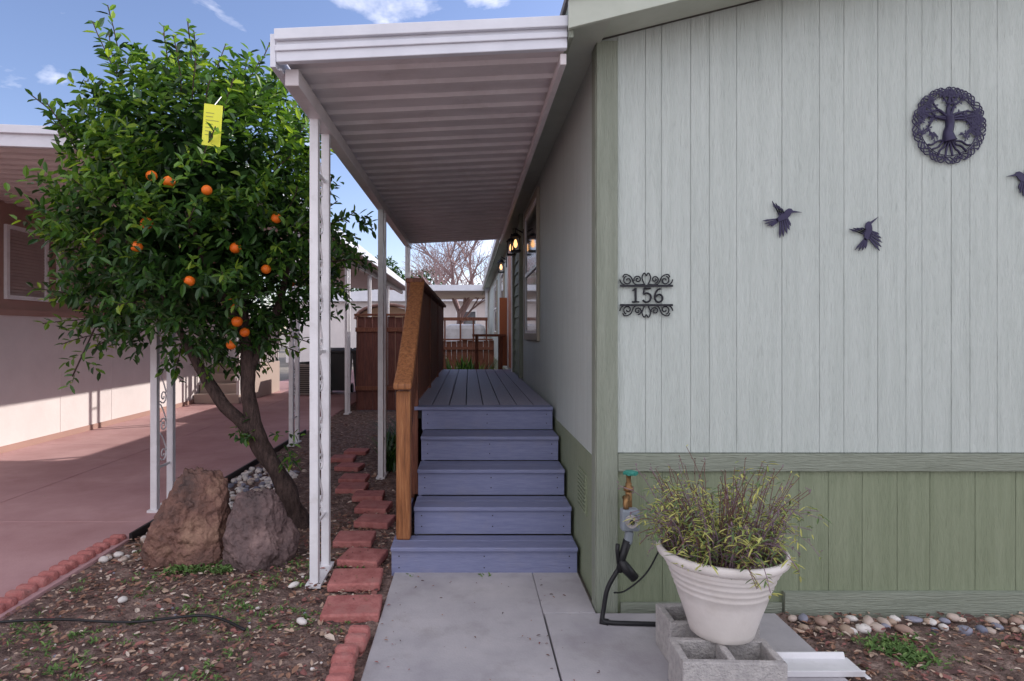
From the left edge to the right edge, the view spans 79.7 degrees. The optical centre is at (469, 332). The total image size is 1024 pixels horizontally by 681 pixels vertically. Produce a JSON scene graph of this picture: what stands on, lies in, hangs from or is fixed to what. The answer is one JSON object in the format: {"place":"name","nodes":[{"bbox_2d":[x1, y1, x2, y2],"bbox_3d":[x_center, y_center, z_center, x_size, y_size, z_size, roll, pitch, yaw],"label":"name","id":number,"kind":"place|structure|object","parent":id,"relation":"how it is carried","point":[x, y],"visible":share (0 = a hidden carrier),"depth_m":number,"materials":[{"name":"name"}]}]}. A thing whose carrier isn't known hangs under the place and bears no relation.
{"place":"outdoors","nodes":[
{"label":"outdoors","id":0,"kind":"place"},
{"bbox_2d":[0,370,355,620],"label":"driveway","id":1,"kind":"structure","parent":0,"point":[64,498],"depth_m":6.24,"materials":[{"name":"pink concrete"}]},
{"bbox_2d":[0,534,126,613],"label":"brick edging","id":2,"kind":"object","parent":1,"relation":"on","point":[13,597],"visible":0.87,"depth_m":3.64,"materials":[{"name":"red brick"}]},
{"bbox_2d":[0,124,404,512],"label":"neighbor carport","id":3,"kind":"object","parent":1,"relation":"on","point":[23,146],"visible":0.34,"depth_m":5.32,"materials":[{"name":"metal"}]},
{"bbox_2d":[194,316,279,403],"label":"neighbor porch steps","id":4,"kind":"structure","parent":1,"relation":"on","point":[268,383],"depth_m":13.44,"materials":[{"name":"beige concrete"}]},
{"bbox_2d":[294,361,331,394],"bbox_3d":[-3.750,1.084,14.594,0.800,0.752,0.812,0,0,0],"label":"air conditioner unit","id":5,"kind":"object","parent":1,"relation":"on","point":[304,378],"visible":0.3,"depth_m":14.20,"materials":[{"name":"beige metal"}]},
{"bbox_2d":[331,348,353,391],"bbox_3d":[-3.150,0.928,14.815,0.600,1.117,0.710,0,0,0],"label":"trash bin","id":6,"kind":"object","parent":1,"relation":"on","point":[337,369],"visible":0.47,"depth_m":14.53,"materials":[{"name":"grey plastic"}]},
{"bbox_2d":[351,348,355,391],"bbox_3d":[-2.500,0.928,14.815,0.600,1.117,0.710,0,0,0],"label":"trash bin","id":7,"kind":"object","parent":1,"relation":"on","point":[353,351],"visible":0.14,"depth_m":14.51,"materials":[{"name":"grey plastic"}]},
{"bbox_2d":[354,303,404,318],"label":"garden shed","id":8,"kind":"structure","parent":1,"relation":"on","point":[396,308],"depth_m":21.50,"materials":[{"name":"beige wood"}]},
{"bbox_2d":[0,403,414,680],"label":"garden soil","id":9,"kind":"structure","parent":0,"point":[310,641],"depth_m":3.22,"materials":[{"name":"brown soil"}]},
{"bbox_2d":[0,614,245,630],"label":"drip hose","id":10,"kind":"object","parent":9,"relation":"on","point":[133,621],"visible":1,"depth_m":3.08,"materials":[{"name":"black plastic"}]},
{"bbox_2d":[4,467,330,680],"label":"white pebbles","id":11,"kind":"object","parent":9,"relation":"on","point":[245,477],"visible":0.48,"depth_m":5.63,"materials":[{"name":"white stone"}]},
{"bbox_2d":[139,466,230,572],"bbox_3d":[-1.824,1.339,4.054,0.629,0.911,0.468,0,0,0],"label":"boulder","id":12,"kind":"object","parent":9,"relation":"on","point":[187,527],"visible":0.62,"depth_m":3.89,"materials":[{"name":"brown stone"}]},
{"bbox_2d":[3,3,377,529],"bbox_3d":[-1.963,-0.350,4.736,2.506,3.830,2.227,0,0,0],"label":"orange tree","id":13,"kind":"object","parent":9,"relation":"on","point":[167,201],"visible":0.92,"depth_m":4.25,"materials":[{"name":"green plant"}]},
{"bbox_2d":[201,97,222,146],"bbox_3d":[-1.590,-1.323,3.827,0.110,0.327,0.103,6,5,-6],"label":"yellow tag","id":14,"kind":"object","parent":13,"relation":"hanging from","point":[212,115],"visible":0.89,"depth_m":3.78,"materials":[{"name":"yellow paper"}]},
{"bbox_2d":[129,429,305,541],"bbox_3d":[-2.410,1.470,6.675,0.020,0.080,4.650,0,0,0],"label":"landscape edging","id":15,"kind":"object","parent":9,"relation":"on","point":[139,531],"visible":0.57,"depth_m":6.28,"materials":[{"name":"black plastic"}]},
{"bbox_2d":[221,488,299,574],"bbox_3d":[-1.367,1.394,3.984,0.500,0.726,0.427,0,0,0],"label":"boulder","id":16,"kind":"object","parent":9,"relation":"on","point":[261,532],"visible":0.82,"depth_m":3.86,"materials":[{"name":"grey stone"}]},
{"bbox_2d":[325,625,369,680],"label":"brick edging","id":17,"kind":"object","parent":9,"relation":"on","point":[346,654],"visible":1,"depth_m":2.76,"materials":[{"name":"red brick"}]},
{"bbox_2d":[320,448,395,622],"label":"stepping stones","id":18,"kind":"object","parent":9,"relation":"on","point":[344,608],"visible":0.97,"depth_m":3.98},
{"bbox_2d":[359,416,395,472],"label":"iris plants","id":19,"kind":"object","parent":9,"relation":"on","point":[390,454],"visible":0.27,"depth_m":6.66,"materials":[{"name":"green plant"}]},
{"bbox_2d":[354,314,404,409],"bbox_3d":[-1.494,0.555,13.611,1.331,1.810,4.323,0,0,0],"label":"wooden fence","id":20,"kind":"object","parent":9,"relation":"on","point":[366,331],"visible":0.52,"depth_m":11.50,"materials":[{"name":"brown wood"}]},
{"bbox_2d":[270,15,567,588],"bbox_3d":[-0.249,-0.032,6.138,1.471,3.045,6.285,0,0,0],"label":"patio cover","id":21,"kind":"object","parent":9,"relation":"on","point":[430,131],"visible":0.99,"depth_m":3.78,"materials":[{"name":"metal"}]},
{"bbox_2d":[0,546,1022,680],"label":"weeds","id":22,"kind":"object","parent":9,"relation":"on","point":[908,652],"visible":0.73,"depth_m":2.96,"materials":[{"name":"green"}]},
{"bbox_2d":[0,414,1023,680],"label":"leaf litter","id":23,"kind":"object","parent":9,"relation":"on","point":[26,670],"visible":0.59,"depth_m":3.01,"materials":[{"name":"brown plant"}]},
{"bbox_2d":[0,0,563,330],"label":"sky","id":24,"kind":"structure","parent":0,"point":[41,41],"materials":[{"name":"blue"}]},
{"bbox_2d":[286,302,484,362],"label":"walls","id":25,"kind":"structure","parent":0,"point":[337,334],"depth_m":30.00,"materials":[{"name":"white paint"}]},
{"bbox_2d":[300,289,484,301],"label":"roof","id":26,"kind":"structure","parent":25,"relation":"on","point":[362,296],"depth_m":29.60,"materials":[{"name":"metal"}]},
{"bbox_2d":[456,310,476,323],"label":"window frames","id":27,"kind":"structure","parent":25,"relation":"attached to","point":[475,311],"depth_m":29.94,"materials":[{"name":"white metal"}]},
{"bbox_2d":[463,312,474,323],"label":"windows","id":28,"kind":"structure","parent":25,"relation":"attached to","point":[471,314],"depth_m":29.96,"materials":[{"name":"grey glass"}]},
{"bbox_2d":[237,335,591,603],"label":"ground","id":29,"kind":"structure","parent":0,"point":[284,370],"depth_m":7.25,"materials":[{"name":"grey concrete"}]},
{"bbox_2d":[0,315,236,446],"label":"wall","id":30,"kind":"structure","parent":29,"relation":"on","point":[29,379],"depth_m":8.57,"materials":[{"name":"white paint"}]},
{"bbox_2d":[0,308,213,452],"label":"wall trim","id":31,"kind":"structure","parent":30,"relation":"attached to","point":[34,441],"depth_m":8.45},
{"bbox_2d":[60,320,209,431],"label":"panel battens","id":32,"kind":"object","parent":31,"relation":"attached to","point":[111,381],"visible":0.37,"depth_m":9.74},
{"bbox_2d":[0,200,229,318],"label":"wall","id":33,"kind":"structure","parent":30,"relation":"on","point":[19,213],"depth_m":7.80,"materials":[{"name":"brown paint"}]},
{"bbox_2d":[4,224,48,301],"bbox_3d":[-5.690,-0.870,7.875,0.040,0.920,0.750,0,0,0],"label":"window frame","id":34,"kind":"object","parent":33,"relation":"attached to","point":[7,228],"visible":0.77,"depth_m":7.54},
{"bbox_2d":[10,230,44,297],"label":"window blinds","id":35,"kind":"object","parent":34,"relation":"in","point":[23,288],"depth_m":7.85,"materials":[{"name":"plastic"}]},
{"bbox_2d":[56,241,99,305],"bbox_3d":[-5.690,-0.870,8.925,0.040,0.920,0.950,0,0,0],"label":"window frame","id":36,"kind":"object","parent":33,"relation":"attached to","point":[57,268],"visible":0.16,"depth_m":8.45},
{"bbox_2d":[61,244,92,301],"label":"window blinds","id":37,"kind":"object","parent":36,"relation":"in","point":[80,269],"depth_m":8.80,"materials":[{"name":"grey plastic"}]},
{"bbox_2d":[250,277,308,342],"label":"background tree","id":38,"kind":"object","parent":29,"relation":"on","point":[272,300],"visible":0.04,"depth_m":69.89,"materials":[{"name":"green plant"}]},
{"bbox_2d":[339,256,401,291],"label":"background tree","id":39,"kind":"object","parent":29,"relation":"on","point":[357,289],"visible":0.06,"depth_m":58.64,"materials":[{"name":"green plant"}]},
{"bbox_2d":[375,255,441,289],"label":"background tree","id":40,"kind":"object","parent":29,"relation":"on","point":[403,276],"visible":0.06,"depth_m":51.32,"materials":[{"name":"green plant"}]},
{"bbox_2d":[402,242,484,284],"bbox_3d":[-2.310,-2.422,39.542,5.226,7.851,6.321,0,0,38],"label":"bare tree","id":41,"kind":"object","parent":29,"relation":"on","point":[436,281],"visible":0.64,"depth_m":39.39,"materials":[{"name":"grey plant"}]},
{"bbox_2d":[404,240,492,323],"bbox_3d":[-0.474,-2.015,25.918,5.050,7.035,5.352,0,0,0],"label":"bare tree","id":42,"kind":"object","parent":29,"relation":"on","point":[461,311],"visible":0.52,"depth_m":25.88,"materials":[{"name":"brown plant"}]},
{"bbox_2d":[429,285,488,340],"bbox_3d":[-0.350,-0.070,23.975,2.800,3.120,6.050,0,0,0],"label":"distant carport","id":43,"kind":"object","parent":29,"relation":"on","point":[446,292],"visible":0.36,"depth_m":21.10,"materials":[{"name":"metal"}]},
{"bbox_2d":[444,317,487,366],"bbox_3d":[-0.120,0.503,19.750,1.360,1.925,1.900,0,0,0],"label":"utility trailer","id":44,"kind":"object","parent":29,"relation":"on","point":[459,331],"visible":0.28,"depth_m":19.00,"materials":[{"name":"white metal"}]},
{"bbox_2d":[444,339,493,369],"bbox_3d":[-0.130,0.825,17.185,1.640,1.290,0.110,0,0,0],"label":"wooden fence","id":45,"kind":"object","parent":29,"relation":"on","point":[459,348],"visible":0.48,"depth_m":17.20,"materials":[{"name":"brown wood"}]},
{"bbox_2d":[444,355,497,370],"bbox_3d":[-0.099,0.789,11.505,1.504,0.802,1.256,0,0,0],"label":"fern plant","id":46,"kind":"object","parent":29,"relation":"on","point":[469,365],"visible":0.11,"depth_m":11.48,"materials":[{"name":"green plant"}]},
{"bbox_2d":[391,369,577,575],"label":"deck with steps","id":47,"kind":"structure","parent":29,"relation":"on","point":[479,399],"depth_m":4.25,"materials":[{"name":"wood"}]},
{"bbox_2d":[393,278,445,539],"bbox_3d":[-0.435,0.438,6.800,0.150,1.745,6.000,0,0,0],"label":"wooden railing","id":48,"kind":"object","parent":47,"relation":"on","point":[420,365],"visible":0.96,"depth_m":4.53,"materials":[{"name":"brown wood"}]},
{"bbox_2d":[472,334,505,370],"bbox_3d":[0.325,0.760,10.375,0.550,1.460,0.650,0,0,0],"label":"railing","id":49,"kind":"object","parent":47,"relation":"on","point":[500,350],"visible":0.49,"depth_m":10.10,"materials":[{"name":"brown wood"}]},
{"bbox_2d":[592,41,617,612],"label":"corner trim","id":50,"kind":"structure","parent":29,"relation":"on","point":[604,298],"depth_m":3.23,"materials":[{"name":"green wood"}]},
{"bbox_3d":[4.700,1.070,3.302,8.000,0.840,0.095,0,0,0],"label":"skirt","id":51,"kind":"object","parent":29,"relation":"on","visible":0},
{"bbox_2d":[602,7,877,452],"bbox_3d":[4.695,-0.956,3.302,8.010,3.192,0.096,0,0,0],"label":"front backing","id":52,"kind":"object","parent":51,"relation":"on","point":[613,39],"visible":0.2,"depth_m":3.25,"materials":[{"name":"grey"}]},
{"bbox_2d":[617,0,1023,452],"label":"front siding","id":53,"kind":"object","parent":52,"relation":"attached to","point":[908,337],"visible":1,"depth_m":3.25,"materials":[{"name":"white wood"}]},
{"bbox_2d":[619,272,672,317],"bbox_3d":[0.937,-0.197,3.238,0.286,0.240,0.012,0,0,0],"label":"house number sign","id":54,"kind":"object","parent":53,"relation":"attached to","point":[648,286],"visible":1,"depth_m":3.23,"materials":[{"name":"black metal"}]},
{"bbox_2d":[763,201,800,236],"bbox_3d":[1.656,-0.598,3.248,0.212,0.196,0.024,0,0,0],"label":"hummingbird wall art","id":55,"kind":"object","parent":53,"relation":"attached to","point":[783,216],"visible":1,"depth_m":3.24,"materials":[{"name":"metal"}]},
{"bbox_2d":[850,217,881,250],"bbox_3d":[2.098,-0.522,3.248,0.177,0.181,0.024,0,0,0],"label":"hummingbird wall art","id":56,"kind":"object","parent":53,"relation":"attached to","point":[867,231],"visible":1,"depth_m":3.24,"materials":[{"name":"metal"}]},
{"bbox_2d":[912,86,986,163],"bbox_3d":[2.541,-1.096,3.238,0.394,0.411,0.072,0,0,0],"label":"tree of life wall art","id":57,"kind":"object","parent":53,"relation":"attached to","point":[949,117],"visible":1,"depth_m":3.23,"materials":[{"name":"metal"}]},
{"bbox_2d":[1006,171,1023,195],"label":"hummingbird wall art","id":58,"kind":"object","parent":53,"relation":"attached to","point":[1019,175],"visible":1,"depth_m":3.24,"materials":[{"name":"metal"}]},
{"bbox_2d":[618,471,1023,612],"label":"front skirt","id":59,"kind":"object","parent":51,"relation":"attached to","point":[924,530],"visible":0.5,"depth_m":3.25,"materials":[{"name":"green wood"}]},
{"bbox_2d":[620,590,1023,618],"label":"skirt board","id":60,"kind":"object","parent":59,"relation":"attached to","point":[923,603],"visible":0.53,"depth_m":3.21,"materials":[{"name":"green wood"}]},
{"bbox_2d":[618,453,1023,470],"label":"belt trim","id":61,"kind":"structure","parent":51,"relation":"attached to","point":[888,461],"depth_m":3.23,"materials":[{"name":"green wood"}]},
{"bbox_2d":[495,287,495,330],"bbox_3d":[0.683,-0.610,15.700,0.010,1.140,1.340,0,0,0],"label":"window glass","id":62,"kind":"object","parent":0,"point":[495,310],"visible":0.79,"depth_m":15.85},
{"bbox_2d":[501,275,502,297],"bbox_3d":[0.683,-0.610,12.600,0.010,1.140,1.140,0,0,0],"label":"window glass","id":63,"kind":"object","parent":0,"point":[502,286],"visible":0.21,"depth_m":12.50,"materials":[{"name":"clear glass"}]},
{"bbox_2d":[488,62,591,453],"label":"side wall","id":64,"kind":"structure","parent":0,"point":[557,367],"depth_m":4.34,"materials":[{"name":"white wood"}]},
{"bbox_2d":[494,285,495,331],"bbox_3d":[0.676,-0.610,15.700,0.025,1.200,1.400,0,0,0],"label":"window frame","id":65,"kind":"object","parent":64,"relation":"in","point":[494,308],"visible":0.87,"depth_m":16.37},
{"bbox_2d":[494,280,497,333],"bbox_3d":[0.674,-0.610,15.700,0.029,1.350,1.550,0,0,0],"label":"window trim","id":66,"kind":"structure","parent":64,"relation":"attached to","point":[496,284],"depth_m":14.93,"materials":[{"name":"white wood"}]},
{"bbox_2d":[497,256,506,272],"bbox_3d":[0.595,-1.220,11.000,0.189,0.300,0.140,0,0,0],"label":"wall lantern","id":67,"kind":"object","parent":64,"relation":"attached to","point":[501,261],"depth_m":10.95,"materials":[{"name":"black metal"}]},
{"bbox_2d":[500,266,504,297],"bbox_3d":[0.674,-0.610,12.600,0.029,1.350,1.350,0,0,0],"label":"window trim","id":68,"kind":"structure","parent":64,"relation":"attached to","point":[503,282],"depth_m":11.93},
{"bbox_2d":[499,298,506,365],"bbox_3d":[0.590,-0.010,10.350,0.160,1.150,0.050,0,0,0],"label":"storm door","id":69,"kind":"structure","parent":64,"relation":"attached to","point":[502,315],"depth_m":10.32,"materials":[{"name":"brown"}]},
{"bbox_2d":[507,244,511,371],"bbox_3d":[0.659,-0.435,9.650,0.059,2.050,1.100,0,0,0],"label":"door frame","id":70,"kind":"object","parent":64,"relation":"attached to","point":[508,310],"visible":0.32,"depth_m":10.10,"materials":[{"name":"wood"}]},
{"bbox_2d":[509,243,510,367],"bbox_3d":[0.669,-0.420,9.650,0.039,1.980,0.900,0,0,0],"label":"front door","id":71,"kind":"structure","parent":70,"relation":"attached to","point":[509,310],"depth_m":9.90,"materials":[{"name":"brown"}]},
{"bbox_2d":[506,234,517,255],"bbox_3d":[0.595,-1.200,8.350,0.189,0.300,0.140,0,0,0],"label":"wall lantern","id":72,"kind":"object","parent":64,"relation":"attached to","point":[507,242],"depth_m":8.32,"materials":[{"name":"black metal"}]},
{"bbox_2d":[514,231,517,373],"bbox_3d":[0.674,-0.435,8.500,0.028,2.010,1.000,0,0,0],"label":"lap siding","id":73,"kind":"object","parent":64,"relation":"attached to","point":[516,314],"visible":0.38,"depth_m":8.70,"materials":[{"name":"wood"}]},
{"bbox_2d":[510,228,523,252],"bbox_3d":[0.595,-1.140,7.550,0.189,0.300,0.140,0,0,0],"label":"wall lantern","id":74,"kind":"object","parent":64,"relation":"attached to","point":[515,235],"depth_m":7.51,"materials":[{"name":"black metal"}]},
{"bbox_2d":[512,214,522,377],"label":"entry trim","id":75,"kind":"structure","parent":64,"relation":"attached to","point":[520,306],"depth_m":7.85,"materials":[{"name":"wood"}]},
{"bbox_2d":[482,7,572,294],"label":"eave fascia","id":76,"kind":"structure","parent":64,"relation":"attached to","point":[570,37],"depth_m":3.10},
{"bbox_2d":[482,239,498,288],"bbox_3d":[0.460,-1.550,16.675,0.049,0.120,14.650,0,0,0],"label":"gutter","id":77,"kind":"object","parent":76,"relation":"attached to","point":[494,247],"visible":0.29,"depth_m":12.69,"materials":[{"name":"white metal"}]},
{"bbox_2d":[525,198,535,332],"bbox_3d":[0.676,-0.670,6.700,0.025,1.360,1.300,0,0,0],"label":"window frame","id":78,"kind":"object","parent":64,"relation":"in","point":[530,271],"visible":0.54,"depth_m":7.12,"materials":[{"name":"grey wood"}]},
{"bbox_2d":[526,204,535,330],"bbox_3d":[0.683,-0.670,6.700,0.010,1.300,1.240,0,0,0],"label":"window glass","id":79,"kind":"object","parent":78,"relation":"in","point":[531,277],"visible":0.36,"depth_m":6.67,"materials":[{"name":"glass"}]},
{"bbox_2d":[524,187,539,340],"bbox_3d":[0.674,-0.670,6.700,0.029,1.510,1.450,0,0,0],"label":"window trim","id":80,"kind":"structure","parent":64,"relation":"attached to","point":[536,335],"depth_m":5.97,"materials":[{"name":"white wood"}]},
{"bbox_2d":[494,357,591,597],"bbox_3d":[0.732,1.090,13.675,0.096,0.800,20.649,0,0,0],"label":"side skirt","id":81,"kind":"object","parent":64,"relation":"attached to","point":[574,453],"depth_m":3.87,"materials":[{"name":"green wood"}]},
{"bbox_2d":[577,466,586,516],"bbox_3d":[0.675,0.950,3.675,0.015,0.240,0.250,0,0,0],"label":"skirt vent","id":82,"kind":"object","parent":81,"relation":"attached to","point":[582,488],"visible":1,"depth_m":3.64,"materials":[{"name":"green"}]},
{"bbox_2d":[485,20,610,287],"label":"eave soffit","id":83,"kind":"structure","parent":64,"relation":"attached to","point":[586,39],"depth_m":4.18,"materials":[{"name":"grey wood"}]},
{"bbox_2d":[560,0,759,39],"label":"roof","id":84,"kind":"structure","parent":64,"relation":"on","point":[564,7],"depth_m":3.52,"materials":[{"name":"metal"}]},
{"bbox_2d":[568,0,687,29],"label":"rake board","id":85,"kind":"object","parent":84,"relation":"attached to","point":[581,13],"visible":1,"depth_m":2.96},
{"bbox_2d":[603,0,752,37],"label":"rake soffit","id":86,"kind":"structure","parent":84,"relation":"attached to","point":[648,18],"depth_m":3.14,"materials":[{"name":"wood"}]},
{"bbox_2d":[361,573,847,680],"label":"concrete path","id":87,"kind":"structure","parent":0,"point":[499,647],"depth_m":2.96,"materials":[{"name":"grey concrete"}]},
{"bbox_2d":[599,470,658,626],"bbox_3d":[0.841,1.093,3.138,0.337,0.769,0.219,0,0,12],"label":"garden faucet","id":88,"kind":"object","parent":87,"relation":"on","point":[625,568],"visible":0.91,"depth_m":3.07,"materials":[{"name":"gold metal"}]},
{"bbox_2d":[656,603,759,660],"bbox_3d":[1.080,1.372,2.790,0.400,0.190,0.200,0,0,-2],"label":"concrete block","id":89,"kind":"object","parent":87,"relation":"on","point":[671,620],"depth_m":2.77,"materials":[{"name":"grey concrete"}]},
{"bbox_2d":[617,445,831,645],"bbox_3d":[1.063,0.905,2.612,0.770,0.742,0.827,0,0,42],"label":"planter pot","id":90,"kind":"object","parent":89,"relation":"on","point":[729,573],"visible":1,"depth_m":2.48,"materials":[{"name":"plastic"}]},
{"bbox_2d":[668,637,786,680],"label":"concrete block","id":91,"kind":"object","parent":87,"relation":"on","point":[702,659],"depth_m":2.39,"materials":[{"name":"grey concrete"}]},
{"bbox_2d":[777,652,870,678],"bbox_3d":[1.515,1.452,2.670,0.370,0.033,0.170,0,0,0],"label":"downspout extension","id":92,"kind":"object","parent":87,"relation":"on","point":[819,664],"visible":0.76,"depth_m":2.68,"materials":[{"name":"white metal"}]},
{"bbox_2d":[776,612,1023,680],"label":"garden soil","id":93,"kind":"structure","parent":0,"point":[949,650],"depth_m":2.84,"materials":[{"name":"brown soil"}]},
{"bbox_2d":[787,613,1023,635],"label":"river pebbles","id":94,"kind":"object","parent":93,"relation":"on","point":[866,624],"visible":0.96,"depth_m":3.08,"materials":[{"name":"beige stone"}]}
]}

